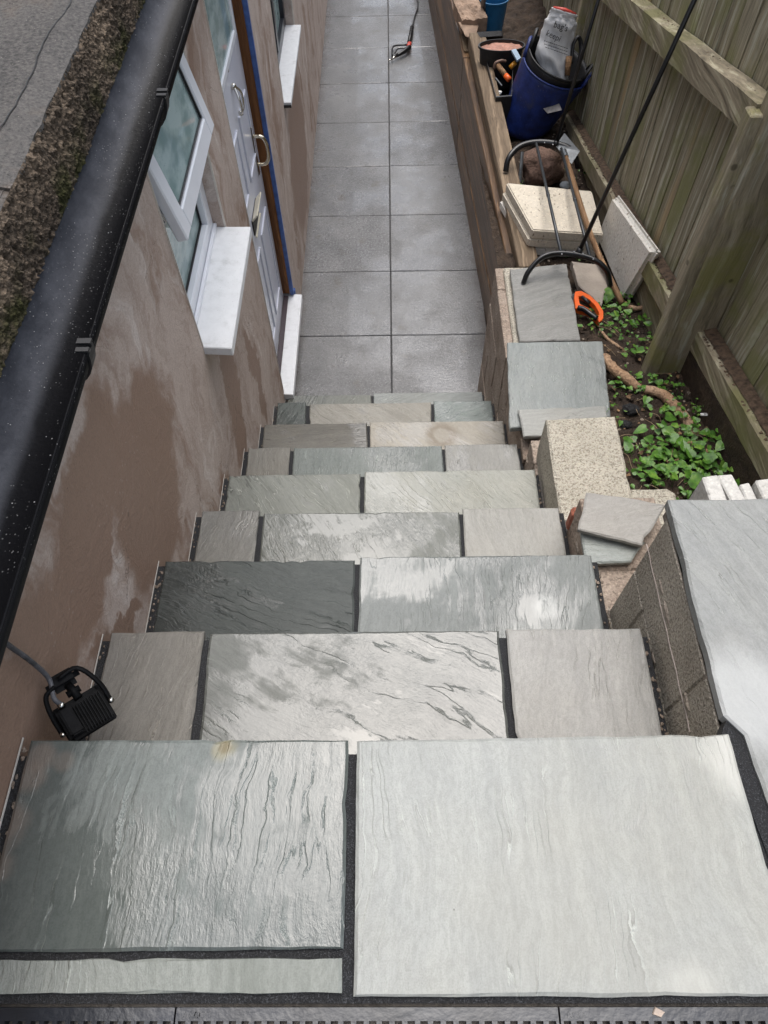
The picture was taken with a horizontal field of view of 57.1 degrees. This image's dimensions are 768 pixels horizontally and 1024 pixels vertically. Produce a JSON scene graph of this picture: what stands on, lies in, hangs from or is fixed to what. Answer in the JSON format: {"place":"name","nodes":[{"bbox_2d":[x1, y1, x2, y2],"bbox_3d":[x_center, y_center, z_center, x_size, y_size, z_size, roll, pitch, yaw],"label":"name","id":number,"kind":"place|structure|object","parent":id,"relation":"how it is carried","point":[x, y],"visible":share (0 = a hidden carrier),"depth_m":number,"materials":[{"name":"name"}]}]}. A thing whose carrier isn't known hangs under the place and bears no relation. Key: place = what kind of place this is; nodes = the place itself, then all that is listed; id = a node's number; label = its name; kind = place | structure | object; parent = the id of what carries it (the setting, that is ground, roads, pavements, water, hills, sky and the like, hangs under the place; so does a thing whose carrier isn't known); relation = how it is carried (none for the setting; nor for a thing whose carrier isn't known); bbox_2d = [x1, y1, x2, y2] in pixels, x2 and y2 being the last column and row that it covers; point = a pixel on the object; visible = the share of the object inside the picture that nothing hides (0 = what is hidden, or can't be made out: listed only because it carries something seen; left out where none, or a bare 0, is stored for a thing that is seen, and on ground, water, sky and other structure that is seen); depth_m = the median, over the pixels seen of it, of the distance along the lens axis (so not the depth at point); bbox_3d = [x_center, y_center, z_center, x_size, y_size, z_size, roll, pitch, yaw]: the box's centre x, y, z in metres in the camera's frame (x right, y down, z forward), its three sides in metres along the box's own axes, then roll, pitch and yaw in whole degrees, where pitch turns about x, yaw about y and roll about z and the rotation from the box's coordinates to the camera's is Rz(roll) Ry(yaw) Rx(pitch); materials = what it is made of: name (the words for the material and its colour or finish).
{"place":"outdoors","nodes":[
{"label":"outdoors","id":0,"kind":"place"},
{"bbox_2d":[295,0,486,395],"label":"path","id":1,"kind":"structure","parent":0,"point":[391,297],"depth_m":4.97,"materials":[{"name":"grey tile"}]},
{"bbox_2d":[0,392,668,858],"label":"stone steps","id":2,"kind":"structure","parent":1,"relation":"on","point":[352,570],"depth_m":1.69,"materials":[{"name":"stone"}]},
{"bbox_2d":[566,507,576,529],"bbox_3d":[0.546,0.021,2.010,0.040,0.090,0.035,-1,58,1],"label":"brick fragment","id":3,"kind":"object","parent":2,"relation":"on","point":[570,518],"visible":0.44,"depth_m":1.99,"materials":[{"name":"red brick"}]},
{"bbox_2d":[388,0,418,61],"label":"washer lance","id":4,"kind":"object","parent":1,"relation":"on","point":[407,48],"visible":1,"depth_m":6.24,"materials":[{"name":"black metal"}]},
{"bbox_2d":[428,0,511,323],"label":"timber wall","id":5,"kind":"structure","parent":1,"relation":"on","point":[466,123],"depth_m":4.76,"materials":[{"name":"brown wood"}]},
{"bbox_2d":[453,0,487,33],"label":"stone block","id":6,"kind":"object","parent":5,"relation":"on","point":[468,12],"visible":0.84,"depth_m":4.87,"materials":[{"name":"beige stone"}]},
{"bbox_2d":[468,33,539,267],"bbox_3d":[0.681,-2.199,4.190,0.106,0.178,2.278,-3,58,-1],"label":"loose timber","id":7,"kind":"object","parent":5,"relation":"on","point":[500,149],"visible":0.6,"depth_m":4.13,"materials":[{"name":"brown wood"}]},
{"bbox_2d":[458,22,478,36],"bbox_3d":[0.584,-3.291,4.821,0.140,0.006,0.240,-1,58,1],"label":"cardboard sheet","id":8,"kind":"object","parent":7,"relation":"on","point":[467,29],"visible":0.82,"depth_m":4.83,"materials":[{"name":"beige cardboard"}]},
{"bbox_2d":[477,31,502,38],"bbox_3d":[0.722,-3.234,4.779,0.201,0.080,0.244,-1,58,1],"label":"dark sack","id":9,"kind":"object","parent":7,"relation":"on","point":[493,34],"visible":0.79,"depth_m":4.71,"materials":[{"name":"grey plastic"}]},
{"bbox_2d":[503,0,696,286],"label":"garden stand","id":10,"kind":"object","parent":7,"relation":"on","point":[577,253],"visible":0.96,"depth_m":3.22,"materials":[{"name":"black metal"}]},
{"bbox_2d":[477,268,720,736],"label":"block wall","id":11,"kind":"structure","parent":1,"relation":"on","point":[648,598],"depth_m":1.40,"materials":[{"name":"grey concrete"}]},
{"bbox_2d":[503,268,521,342],"bbox_3d":[0.662,-0.902,3.322,0.177,0.200,0.510,-1,58,1],"label":"concrete block","id":12,"kind":"object","parent":11,"relation":"on","point":[507,281],"depth_m":3.25,"materials":[{"name":"beige concrete"}]},
{"bbox_2d":[510,264,579,342],"bbox_3d":[0.725,-0.950,3.213,0.274,0.030,0.505,-1,58,1],"label":"stone slab","id":13,"kind":"object","parent":12,"relation":"on","point":[543,306],"depth_m":3.18,"materials":[{"name":"grey stone"}]},
{"bbox_2d":[507,341,609,431],"bbox_3d":[0.703,-0.515,2.861,0.432,0.030,0.462,-1,58,1],"label":"stone slab","id":14,"kind":"object","parent":11,"relation":"on","point":[544,375],"depth_m":2.86,"materials":[{"name":"grey stone"}]},
{"bbox_2d":[518,406,606,438],"bbox_3d":[0.693,-0.346,2.724,0.343,0.020,0.146,-1,58,1],"label":"stone offcut","id":15,"kind":"object","parent":14,"relation":"on","point":[532,422],"visible":0.62,"depth_m":2.73,"materials":[{"name":"grey stone"}]},
{"bbox_2d":[536,417,630,519],"bbox_3d":[0.658,-0.070,2.333,0.237,0.215,0.460,-1,58,1],"label":"concrete block","id":16,"kind":"object","parent":11,"relation":"on","point":[578,459],"depth_m":2.28,"materials":[{"name":"grey concrete"}]},
{"bbox_2d":[598,523,657,570],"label":"concrete block","id":17,"kind":"structure","parent":11,"relation":"on","point":[649,538],"depth_m":1.80,"materials":[{"name":"grey concrete"}]},
{"bbox_2d":[580,533,644,565],"bbox_3d":[0.586,0.088,1.804,0.160,0.022,0.111,-1,58,1],"label":"stone offcut","id":18,"kind":"object","parent":17,"relation":"on","point":[603,552],"visible":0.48,"depth_m":1.78,"materials":[{"name":"grey stone"}]},
{"bbox_2d":[577,493,664,547],"bbox_3d":[0.610,0.017,1.812,0.207,0.020,0.140,14,59,10],"label":"stone offcut","id":19,"kind":"object","parent":18,"relation":"on","point":[630,521],"visible":0.99,"depth_m":1.80,"materials":[{"name":"grey stone"}]},
{"bbox_2d":[689,475,726,499],"bbox_3d":[0.703,0.054,1.603,0.036,0.300,0.128,-3,58,-1],"label":"stone strip","id":20,"kind":"object","parent":11,"relation":"on","point":[709,488],"visible":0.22,"depth_m":1.50,"materials":[{"name":"stone"}]},
{"bbox_2d":[664,499,767,805],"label":"coping slab","id":21,"kind":"structure","parent":11,"relation":"on","point":[721,546],"depth_m":1.21,"materials":[{"name":"stone"}]},
{"bbox_2d":[718,475,744,499],"bbox_3d":[0.744,0.053,1.603,0.032,0.300,0.132,-9,58,-5],"label":"stone strip","id":22,"kind":"object","parent":11,"relation":"attached to","point":[731,489],"visible":0.22,"depth_m":1.49,"materials":[{"name":"stone"}]},
{"bbox_2d":[739,483,755,499],"bbox_3d":[0.780,0.057,1.613,0.024,0.300,0.097,-6,58,-3],"label":"stone strip","id":23,"kind":"object","parent":11,"relation":"attached to","point":[746,490],"visible":0.18,"depth_m":1.50,"materials":[{"name":"stone"}]},
{"bbox_2d":[751,479,767,498],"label":"stone strip","id":24,"kind":"object","parent":11,"relation":"attached to","point":[759,488],"visible":0.14,"depth_m":1.49,"materials":[{"name":"stone"}]},
{"bbox_2d":[479,0,727,499],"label":"garden soil","id":25,"kind":"structure","parent":0,"point":[524,20],"depth_m":3.17,"materials":[{"name":"brown soil"}]},
{"bbox_2d":[481,0,485,11],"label":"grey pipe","id":26,"kind":"object","parent":25,"relation":"on","point":[483,4],"visible":0.35,"depth_m":4.84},
{"bbox_2d":[479,0,508,31],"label":"bucket","id":27,"kind":"object","parent":25,"relation":"on","point":[495,11],"visible":0.63,"depth_m":4.97,"materials":[{"name":"blue plastic"}]},
{"bbox_2d":[486,62,512,119],"bbox_3d":[0.742,-2.679,4.508,0.191,0.250,0.508,-1,58,1],"label":"tool crate","id":28,"kind":"object","parent":25,"relation":"on","point":[505,98],"visible":0.23,"depth_m":4.36,"materials":[{"name":"black plastic"}]},
{"bbox_2d":[478,39,524,88],"bbox_3d":[0.744,-2.878,4.544,0.297,0.240,0.153,-1,58,1],"label":"bucket","id":29,"kind":"object","parent":28,"relation":"in","point":[492,51],"visible":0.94,"depth_m":4.47,"materials":[{"name":"black plastic"}]},
{"bbox_2d":[511,49,520,61],"bbox_3d":[0.821,-2.829,4.372,0.033,0.022,0.116,-13,59,-7],"label":"blue block","id":30,"kind":"object","parent":29,"relation":"on","point":[515,54],"depth_m":4.37,"materials":[{"name":"plastic"}]},
{"bbox_2d":[493,59,511,81],"bbox_3d":[0.740,-2.745,4.395,0.088,0.085,0.136,-16,59,-9],"label":"club hammer","id":31,"kind":"object","parent":28,"relation":"in","point":[502,71],"visible":1,"depth_m":4.39,"materials":[{"name":"brown wood"}]},
{"bbox_2d":[509,61,516,69],"bbox_3d":[0.806,-2.801,4.424,0.050,0.045,0.027,-29,62,-16],"label":"amber tool","id":32,"kind":"object","parent":28,"relation":"in","point":[513,64],"visible":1,"depth_m":4.41,"materials":[{"name":"plastic"}]},
{"bbox_2d":[519,152,523,182],"bbox_3d":[0.786,-1.979,4.052,0.020,0.116,0.145,4,58,4],"label":"metal stake","id":33,"kind":"object","parent":25,"relation":"on","point":[521,165],"visible":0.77,"depth_m":4.04,"materials":[{"name":"metal"}]},
{"bbox_2d":[523,146,564,186],"bbox_3d":[0.924,-1.999,4.091,0.261,0.210,0.218,-1,58,1],"label":"boulder","id":34,"kind":"object","parent":25,"relation":"on","point":[553,166],"visible":0.88,"depth_m":4.03,"materials":[{"name":"brown stone"}]},
{"bbox_2d":[499,201,594,256],"bbox_3d":[0.868,-1.516,3.776,0.457,0.055,0.445,-1,58,1],"label":"cast slab","id":35,"kind":"object","parent":25,"relation":"on","point":[541,250],"depth_m":3.66,"materials":[{"name":"beige concrete"}]},
{"bbox_2d":[502,193,598,250],"bbox_3d":[0.869,-1.536,3.721,0.450,0.052,0.443,-1,58,1],"label":"cast slab","id":36,"kind":"object","parent":35,"relation":"on","point":[538,242],"depth_m":3.63,"materials":[{"name":"beige concrete"}]},
{"bbox_2d":[506,183,602,241],"bbox_3d":[0.877,-1.562,3.672,0.443,0.052,0.443,-1,58,1],"label":"cast slab","id":37,"kind":"object","parent":36,"relation":"on","point":[530,204],"depth_m":3.64,"materials":[{"name":"beige concrete"}]},
{"bbox_2d":[556,133,624,305],"bbox_3d":[1.052,-1.541,3.613,0.122,0.069,1.335,-4,58,-1],"label":"spade","id":38,"kind":"object","parent":37,"relation":"on","point":[571,153],"visible":0.76,"depth_m":3.62,"materials":[{"name":"brown wood"}]},
{"bbox_2d":[506,36,591,139],"bbox_3d":[0.991,-2.594,4.292,0.492,0.477,0.417,-24,61,-13],"label":"trug","id":39,"kind":"object","parent":25,"relation":"on","point":[528,116],"visible":0.69,"depth_m":4.25,"materials":[{"name":"blue plastic"}]},
{"bbox_2d":[543,104,561,112],"bbox_3d":[0.996,-2.422,4.224,0.126,0.050,0.082,-1,58,1],"label":"label","id":40,"kind":"object","parent":39,"relation":"attached to","point":[554,108],"visible":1,"depth_m":4.21,"materials":[{"name":"white paper"}]},
{"bbox_2d":[525,27,592,88],"bbox_3d":[1.010,-2.636,4.227,0.426,0.422,0.382,-25,61,-14],"label":"trug","id":41,"kind":"object","parent":39,"relation":"in","point":[537,69],"visible":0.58,"depth_m":4.12,"materials":[{"name":"black rubber"}]},
{"bbox_2d":[535,6,577,79],"bbox_3d":[0.994,-2.703,4.088,0.222,0.384,0.162,-1,58,1],"label":"plastic bag","id":42,"kind":"object","parent":41,"relation":"in","point":[556,40],"visible":0.94,"depth_m":4.05,"materials":[{"name":"grey plastic"}]},
{"bbox_2d":[564,56,571,75],"bbox_3d":[1.075,-2.604,4.117,0.035,0.098,0.080,-1,58,1],"label":"wooden tool","id":43,"kind":"object","parent":41,"relation":"in","point":[568,64],"visible":1,"depth_m":4.11,"materials":[{"name":"brown wood"}]},
{"bbox_2d":[570,35,582,70],"bbox_3d":[1.122,-2.664,4.101,0.073,0.152,0.129,-1,58,1],"label":"black strap","id":44,"kind":"object","parent":41,"relation":"in","point":[579,39],"visible":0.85,"depth_m":4.09,"materials":[{"name":"fabric"}]},
{"bbox_2d":[560,181,569,188],"bbox_3d":[1.036,-1.866,4.036,0.062,0.051,0.062,-1,58,1],"label":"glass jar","id":45,"kind":"object","parent":25,"relation":"on","point":[564,184],"visible":0.76,"depth_m":4.02,"materials":[{"name":"clear glass"}]},
{"bbox_2d":[571,291,602,325],"bbox_3d":[0.918,-0.952,3.256,0.119,0.079,0.265,-30,62,-17],"label":"hand saw","id":46,"kind":"object","parent":25,"relation":"on","point":[577,296],"visible":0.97,"depth_m":3.23,"materials":[{"name":"orange plastic"}]},
{"bbox_2d":[570,262,606,306],"bbox_3d":[0.995,-1.080,3.382,0.159,0.045,0.320,-1,58,1],"label":"cast slab","id":47,"kind":"object","parent":25,"relation":"on","point":[590,279],"depth_m":3.38,"materials":[{"name":"beige concrete"}]},
{"bbox_2d":[599,329,622,349],"bbox_3d":[0.995,-0.759,3.108,0.024,0.016,0.143,-28,62,-16],"label":"broken stick","id":48,"kind":"object","parent":25,"relation":"on","point":[606,337],"visible":1,"depth_m":3.10,"materials":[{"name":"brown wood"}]},
{"bbox_2d":[512,130,711,497],"bbox_3d":[0.999,-1.332,3.527,0.471,0.497,3.604,-1,58,1],"label":"pale grit","id":49,"kind":"object","parent":25,"relation":"on","point":[642,419],"visible":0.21,"depth_m":2.85,"materials":[{"name":"stone"}]},
{"bbox_2d":[577,291,652,358],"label":"weeds","id":50,"kind":"object","parent":25,"relation":"on","point":[615,314],"visible":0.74,"depth_m":3.19,"materials":[{"name":"green plant"}]},
{"bbox_2d":[603,353,640,390],"bbox_3d":[0.964,-0.572,2.892,0.058,0.051,0.214,-29,62,-16],"label":"broken root","id":51,"kind":"object","parent":25,"relation":"on","point":[614,369],"visible":0.93,"depth_m":2.87,"materials":[{"name":"brown plant"}]},
{"bbox_2d":[621,420,631,428],"bbox_3d":[0.935,-0.337,2.726,0.054,0.028,0.039,-1,58,1],"label":"clinker lump","id":52,"kind":"object","parent":25,"relation":"on","point":[626,424],"visible":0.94,"depth_m":2.72,"materials":[{"name":"black stone"}]},
{"bbox_2d":[600,195,660,299],"bbox_3d":[1.165,-1.292,3.399,0.062,0.479,0.729,-1,58,1],"label":"cast slab","id":53,"kind":"object","parent":25,"relation":"on","point":[629,247],"depth_m":3.34,"materials":[{"name":"grey concrete"}]},
{"bbox_2d":[622,403,639,415],"bbox_3d":[0.969,-0.403,2.768,0.071,0.040,0.060,-1,58,1],"label":"clinker lump","id":54,"kind":"object","parent":25,"relation":"on","point":[630,408],"visible":1,"depth_m":2.75,"materials":[{"name":"black stone"}]},
{"bbox_2d":[625,305,642,310],"bbox_3d":[1.176,-0.948,3.269,0.112,0.023,0.036,-1,58,1],"label":"broken stick","id":55,"kind":"object","parent":25,"relation":"on","point":[637,308],"visible":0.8,"depth_m":3.26,"materials":[{"name":"brown wood"}]},
{"bbox_2d":[579,301,707,489],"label":"leaf litter","id":56,"kind":"object","parent":25,"relation":"on","point":[642,409],"visible":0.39,"depth_m":2.78,"materials":[{"name":"plant"}]},
{"bbox_2d":[630,489,675,526],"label":"concrete block","id":57,"kind":"structure","parent":25,"relation":"on","point":[661,496],"depth_m":2.20,"materials":[{"name":"grey concrete"}]},
{"bbox_2d":[604,287,704,489],"bbox_3d":[1.072,-0.537,2.909,0.089,0.378,1.481,-2,58,0],"label":"broad leaf weed","id":58,"kind":"object","parent":25,"relation":"on","point":[693,482],"visible":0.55,"depth_m":2.66,"materials":[{"name":"green plant"}]},
{"bbox_2d":[598,304,711,489],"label":"dry twigs","id":59,"kind":"object","parent":25,"relation":"on","point":[649,412],"visible":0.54,"depth_m":2.71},
{"bbox_2d":[607,364,703,422],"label":"weeds","id":60,"kind":"object","parent":25,"relation":"on","point":[646,399],"visible":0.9,"depth_m":2.81,"materials":[{"name":"green plant"}]},
{"bbox_2d":[644,385,698,434],"bbox_3d":[1.133,-0.404,2.760,0.078,0.046,0.289,-27,61,-15],"label":"broken root","id":61,"kind":"object","parent":25,"relation":"on","point":[663,395],"visible":0.72,"depth_m":2.77,"materials":[{"name":"brown plant"}]},
{"bbox_2d":[618,408,739,499],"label":"weeds","id":62,"kind":"object","parent":25,"relation":"on","point":[688,451],"visible":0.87,"depth_m":2.56,"materials":[{"name":"green plant"}]},
{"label":"patio","id":63,"kind":"structure","parent":0,"visible":0},
{"bbox_2d":[0,721,767,1023],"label":"landing","id":64,"kind":"object","parent":63,"relation":"on","point":[565,871],"visible":1,"depth_m":1.00,"materials":[{"name":"stone"}]},
{"bbox_2d":[0,1006,767,1023],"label":"paving tiles","id":65,"kind":"object","parent":63,"relation":"attached to","point":[467,1015],"visible":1,"depth_m":0.92,"materials":[{"name":"grey stone"}]},
{"bbox_2d":[652,1007,664,1017],"bbox_3d":[0.355,0.647,0.911,0.014,0.003,0.009,22,61,14],"label":"fallen petal","id":66,"kind":"object","parent":65,"relation":"on","point":[658,1012],"visible":1,"depth_m":0.91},
{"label":"ground","id":67,"kind":"structure","parent":0,"visible":0},
{"bbox_2d":[0,0,326,818],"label":"rendered house","id":68,"kind":"structure","parent":67,"relation":"on","point":[156,162],"depth_m":1.57,"materials":[{"name":"paint"}]},
{"bbox_2d":[6,641,116,740],"bbox_3d":[-0.529,0.249,1.106,0.097,0.296,0.158,-34,63,-18],"label":"floodlight","id":69,"kind":"object","parent":68,"relation":"attached to","point":[79,716],"visible":0.89,"depth_m":1.17,"materials":[{"name":"black metal"}]},
{"bbox_2d":[148,53,251,354],"bbox_3d":[-0.575,-0.928,2.112,0.185,0.676,0.603,-1,58,1],"label":"window","id":70,"kind":"structure","parent":68,"relation":"in","point":[212,260],"depth_m":2.22,"materials":[{"name":"white plastic"}]},
{"bbox_2d":[204,0,302,398],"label":"door","id":71,"kind":"structure","parent":68,"relation":"in","point":[230,25],"depth_m":3.34,"materials":[{"name":"white plastic"}]},
{"bbox_2d":[270,0,300,107],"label":"window","id":72,"kind":"structure","parent":68,"relation":"in","point":[287,37],"depth_m":4.19,"materials":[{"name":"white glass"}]},
{"bbox_2d":[543,0,767,485],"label":"timber fence","id":73,"kind":"object","parent":67,"relation":"on","point":[689,186],"visible":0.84,"depth_m":2.70,"materials":[{"name":"wood"}]}
]}

